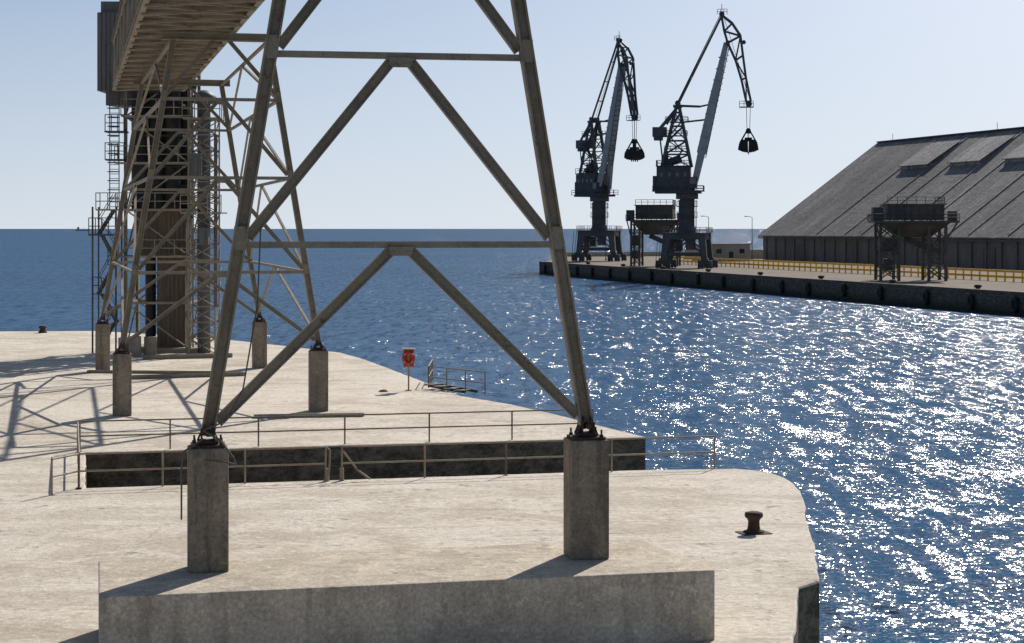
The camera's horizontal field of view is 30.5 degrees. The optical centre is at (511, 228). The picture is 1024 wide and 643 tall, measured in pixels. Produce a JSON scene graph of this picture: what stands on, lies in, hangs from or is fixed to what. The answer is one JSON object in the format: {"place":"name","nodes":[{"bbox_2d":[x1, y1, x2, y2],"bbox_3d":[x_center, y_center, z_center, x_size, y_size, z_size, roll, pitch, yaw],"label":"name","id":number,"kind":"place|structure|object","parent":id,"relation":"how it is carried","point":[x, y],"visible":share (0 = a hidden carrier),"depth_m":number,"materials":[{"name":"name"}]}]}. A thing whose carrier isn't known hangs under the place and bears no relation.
{"place":"outdoors","nodes":[
{"label":"outdoors","id":0,"kind":"place"},
{"bbox_2d":[118,337,128,349],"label":"steel drum","id":1,"kind":"object","parent":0,"point":[127,346],"visible":0.21,"depth_m":118.35,"materials":[{"name":"grey metal"}]},
{"bbox_2d":[0,331,818,642],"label":"quay pavement","id":2,"kind":"structure","parent":0,"point":[60,543],"depth_m":57.77,"materials":[{"name":"concrete"}]},
{"bbox_2d":[38,326,46,332],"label":"mooring bollard","id":3,"kind":"object","parent":2,"relation":"on","point":[42,329],"visible":1,"depth_m":143.78,"materials":[{"name":"metal"}]},
{"bbox_2d":[49,453,79,495],"bbox_3d":[-13.550,7.446,56.956,0.206,1.108,1.611,0,0,21],"label":"guard railing","id":4,"kind":"object","parent":2,"relation":"on","point":[52,477],"visible":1,"depth_m":56.83,"materials":[{"name":"metal"}]},
{"bbox_2d":[75,422,81,487],"bbox_3d":[-14.425,7.446,62.450,0.192,1.108,9.543,0,0,-13],"label":"guard railing","id":5,"kind":"object","parent":2,"relation":"on","point":[78,446],"visible":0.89,"depth_m":63.47,"materials":[{"name":"metal"}]},
{"bbox_2d":[128,336,140,356],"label":"steel drum","id":6,"kind":"object","parent":2,"relation":"on","point":[135,347],"visible":0.72,"depth_m":117.17,"materials":[{"name":"grey metal"}]},
{"bbox_2d":[87,370,210,373],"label":"steel beam","id":7,"kind":"structure","parent":2,"relation":"on","point":[143,371],"depth_m":103.42,"materials":[{"name":"grey metal"}]},
{"bbox_2d":[88,0,211,352],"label":"bucket elevator tower","id":8,"kind":"structure","parent":2,"relation":"on","point":[172,326],"depth_m":121.50,"materials":[{"name":"metal"}]},
{"bbox_2d":[111,0,264,91],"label":"conveyor gallery","id":9,"kind":"object","parent":8,"relation":"attached to","point":[139,43],"visible":0.84,"depth_m":85.16,"materials":[{"name":"metal"}]},
{"bbox_2d":[144,336,156,354],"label":"steel drum","id":10,"kind":"object","parent":2,"relation":"on","point":[150,345],"visible":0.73,"depth_m":117.55,"materials":[{"name":"grey metal"}]},
{"bbox_2d":[95,78,266,369],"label":"conveyor trestle","id":11,"kind":"object","parent":2,"relation":"on","point":[102,347],"visible":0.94,"depth_m":106.53,"materials":[{"name":"metal"}]},
{"bbox_2d":[103,40,309,324],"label":"trestle longitudinal bracing","id":12,"kind":"object","parent":11,"relation":"attached to","point":[144,119],"visible":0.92,"depth_m":93.73,"materials":[{"name":"paint"}]},
{"bbox_2d":[143,353,232,359],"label":"steel beam","id":13,"kind":"structure","parent":2,"relation":"on","point":[178,356],"depth_m":115.30,"materials":[{"name":"grey metal"}]},
{"bbox_2d":[132,372,244,378],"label":"steel beam","id":14,"kind":"structure","parent":2,"relation":"on","point":[157,376],"depth_m":100.49,"materials":[{"name":"grey metal"}]},
{"bbox_2d":[75,446,326,489],"bbox_3d":[-9.600,7.446,58.527,7.816,1.108,0.194,0,0,-14],"label":"guard railing","id":15,"kind":"object","parent":2,"relation":"on","point":[244,465],"visible":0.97,"depth_m":58.37,"materials":[{"name":"metal"}]},
{"bbox_2d":[180,90,226,353],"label":"lattice pipe mast","id":16,"kind":"object","parent":2,"relation":"on","point":[200,164],"visible":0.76,"depth_m":120.59,"materials":[{"name":"metal"}]},
{"bbox_2d":[112,31,327,415],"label":"conveyor trestle","id":17,"kind":"object","parent":2,"relation":"on","point":[122,381],"visible":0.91,"depth_m":81.20,"materials":[{"name":"metal"}]},
{"bbox_2d":[254,413,363,417],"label":"steel beam","id":18,"kind":"structure","parent":2,"relation":"on","point":[309,414],"depth_m":79.43,"materials":[{"name":"grey metal"}]},
{"bbox_2d":[79,408,593,451],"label":"guard railing","id":19,"kind":"object","parent":2,"relation":"on","point":[345,429],"visible":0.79,"depth_m":69.58,"materials":[{"name":"metal"}]},
{"bbox_2d":[325,446,370,481],"bbox_3d":[-5.249,7.446,59.498,1.457,1.108,0.544,0,0,-23],"label":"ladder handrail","id":20,"kind":"object","parent":2,"relation":"on","point":[327,471],"visible":1,"depth_m":59.47,"materials":[{"name":"metal"}]},
{"bbox_2d":[98,540,714,642],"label":"concrete plinth","id":21,"kind":"structure","parent":2,"relation":"on","point":[634,591],"depth_m":35.62,"materials":[{"name":"grey concrete"}]},
{"bbox_2d":[187,0,608,572],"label":"conveyor trestle","id":22,"kind":"object","parent":21,"relation":"on","point":[585,495],"visible":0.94,"depth_m":37.29,"materials":[{"name":"metal"}]},
{"bbox_2d":[181,228,260,519],"bbox_3d":[-5.572,2.800,36.177,1.568,5.601,0.415,0,0,-18],"label":"power cable","id":23,"kind":"object","parent":22,"relation":"attached to","point":[219,439],"visible":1,"depth_m":36.16,"materials":[{"name":"rubber"}]},
{"bbox_2d":[402,348,414,390],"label":"lifebuoy stand","id":24,"kind":"object","parent":2,"relation":"on","point":[408,357],"visible":1,"depth_m":92.56,"materials":[{"name":"paint"}]},
{"bbox_2d":[424,383,477,392],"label":"boarding steps","id":25,"kind":"structure","parent":2,"relation":"on","point":[442,386],"depth_m":92.41,"materials":[{"name":"metal"}]},
{"bbox_2d":[428,359,485,394],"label":"guard railing","id":26,"kind":"object","parent":2,"relation":"on","point":[430,372],"visible":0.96,"depth_m":92.97,"materials":[{"name":"metal"}]},
{"bbox_2d":[339,435,716,480],"bbox_3d":[0.675,7.446,61.067,12.709,1.108,0.194,0,0,-14],"label":"guard railing","id":27,"kind":"object","parent":2,"relation":"on","point":[505,458],"visible":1,"depth_m":60.82,"materials":[{"name":"metal"}]},
{"bbox_2d":[735,511,772,535],"bbox_3d":[6.350,7.713,49.300,0.800,0.575,0.620,0,0,-17],"label":"mooring bollard","id":28,"kind":"object","parent":2,"relation":"on","point":[753,518],"visible":1,"depth_m":49.15,"materials":[{"name":"metal"}]},
{"bbox_2d":[0,229,1023,642],"bbox_3d":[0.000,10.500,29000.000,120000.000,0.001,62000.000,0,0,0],"label":"water","id":29,"kind":"structure","parent":0,"point":[886,441],"depth_m":136.91,"materials":[{"name":"blue liquid"}]},
{"bbox_2d":[0,0,1023,228],"label":"sky","id":30,"kind":"structure","parent":0,"point":[829,80],"materials":[{"name":"blue"}]},
{"bbox_2d":[539,256,1023,315],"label":"opposite quay","id":31,"kind":"structure","parent":0,"point":[992,304],"depth_m":305.99,"materials":[{"name":"grey concrete"}]},
{"bbox_2d":[571,35,644,260],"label":"harbour crane","id":32,"kind":"object","parent":31,"relation":"on","point":[593,184],"visible":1,"depth_m":466.77,"materials":[{"name":"paint"}]},
{"bbox_2d":[567,252,660,256],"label":"parapet wall","id":33,"kind":"structure","parent":31,"relation":"on","point":[569,254],"depth_m":548.73,"materials":[{"name":"grey concrete"}]},
{"bbox_2d":[649,270,652,280],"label":"tyre fender","id":34,"kind":"object","parent":31,"relation":"attached to","point":[651,275],"visible":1,"depth_m":355.24,"materials":[{"name":"black rubber"}]},
{"bbox_2d":[625,199,680,265],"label":"quay hopper","id":35,"kind":"object","parent":31,"relation":"on","point":[651,228],"visible":0.71,"depth_m":406.12,"materials":[{"name":"metal"}]},
{"bbox_2d":[670,272,672,283],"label":"tyre fender","id":36,"kind":"object","parent":31,"relation":"attached to","point":[671,277],"visible":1,"depth_m":344.20,"materials":[{"name":"black rubber"}]},
{"bbox_2d":[696,273,699,283],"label":"tyre fender","id":37,"kind":"object","parent":31,"relation":"attached to","point":[697,278],"visible":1,"depth_m":330.89,"materials":[{"name":"black rubber"}]},
{"bbox_2d":[652,9,758,268],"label":"harbour crane","id":38,"kind":"object","parent":31,"relation":"on","point":[673,177],"visible":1,"depth_m":384.30,"materials":[{"name":"paint"}]},
{"bbox_2d":[692,243,751,260],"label":"quay office","id":39,"kind":"structure","parent":31,"relation":"on","point":[733,250],"depth_m":468.25,"materials":[{"name":"beige concrete"}]},
{"bbox_2d":[721,276,724,287],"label":"tyre fender","id":40,"kind":"object","parent":31,"relation":"attached to","point":[722,281],"visible":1,"depth_m":319.12,"materials":[{"name":"black rubber"}]},
{"bbox_2d":[684,250,762,258],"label":"parapet wall","id":41,"kind":"structure","parent":31,"relation":"on","point":[757,254],"depth_m":504.49,"materials":[{"name":"grey concrete"}]},
{"bbox_2d":[751,279,754,290],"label":"tyre fender","id":42,"kind":"object","parent":31,"relation":"attached to","point":[752,285],"visible":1,"depth_m":306.07,"materials":[{"name":"black rubber"}]},
{"bbox_2d":[539,262,1023,296],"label":"quay kerb","id":43,"kind":"structure","parent":31,"relation":"on","point":[953,289],"depth_m":279.97,"materials":[{"name":"grey concrete"}]},
{"bbox_2d":[779,279,783,292],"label":"tyre fender","id":44,"kind":"object","parent":31,"relation":"attached to","point":[781,286],"visible":1,"depth_m":294.56,"materials":[{"name":"black rubber"}]},
{"bbox_2d":[805,282,809,295],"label":"tyre fender","id":45,"kind":"object","parent":31,"relation":"attached to","point":[807,288],"visible":1,"depth_m":284.79,"materials":[{"name":"black rubber"}]},
{"bbox_2d":[841,283,845,296],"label":"tyre fender","id":46,"kind":"object","parent":31,"relation":"attached to","point":[843,289],"visible":1,"depth_m":272.47,"materials":[{"name":"black rubber"}]},
{"bbox_2d":[674,256,1023,281],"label":"yellow guard railing","id":47,"kind":"object","parent":31,"relation":"on","point":[979,275],"visible":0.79,"depth_m":340.59,"materials":[{"name":"paint"}]},
{"bbox_2d":[877,286,882,299],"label":"tyre fender","id":48,"kind":"object","parent":31,"relation":"attached to","point":[880,292],"visible":1,"depth_m":260.86,"materials":[{"name":"black rubber"}]},
{"bbox_2d":[867,196,959,280],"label":"quay hopper","id":49,"kind":"object","parent":31,"relation":"on","point":[908,230],"visible":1,"depth_m":291.80,"materials":[{"name":"metal"}]},
{"bbox_2d":[923,290,928,304],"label":"tyre fender","id":50,"kind":"object","parent":31,"relation":"attached to","point":[926,297],"visible":1,"depth_m":247.65,"materials":[{"name":"black rubber"}]},
{"bbox_2d":[967,291,973,309],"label":"tyre fender","id":51,"kind":"object","parent":31,"relation":"attached to","point":[970,301],"visible":1,"depth_m":236.13,"materials":[{"name":"black rubber"}]},
{"bbox_2d":[974,284,981,288],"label":"mooring bollard","id":52,"kind":"object","parent":31,"relation":"on","point":[977,286],"visible":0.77,"depth_m":237.69,"materials":[{"name":"metal"}]},
{"bbox_2d":[1011,296,1018,312],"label":"tyre fender","id":53,"kind":"object","parent":31,"relation":"attached to","point":[1014,304],"visible":1,"depth_m":225.62,"materials":[{"name":"black rubber"}]},
{"bbox_2d":[758,122,1023,270],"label":"storage warehouse","id":54,"kind":"structure","parent":0,"point":[975,179],"depth_m":435.52,"materials":[{"name":"metal"}]},
{"bbox_2d":[758,237,1023,269],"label":"doors and gutter","id":55,"kind":"structure","parent":54,"relation":"in","point":[991,251],"depth_m":386.92,"materials":[{"name":"metal"}]}
]}

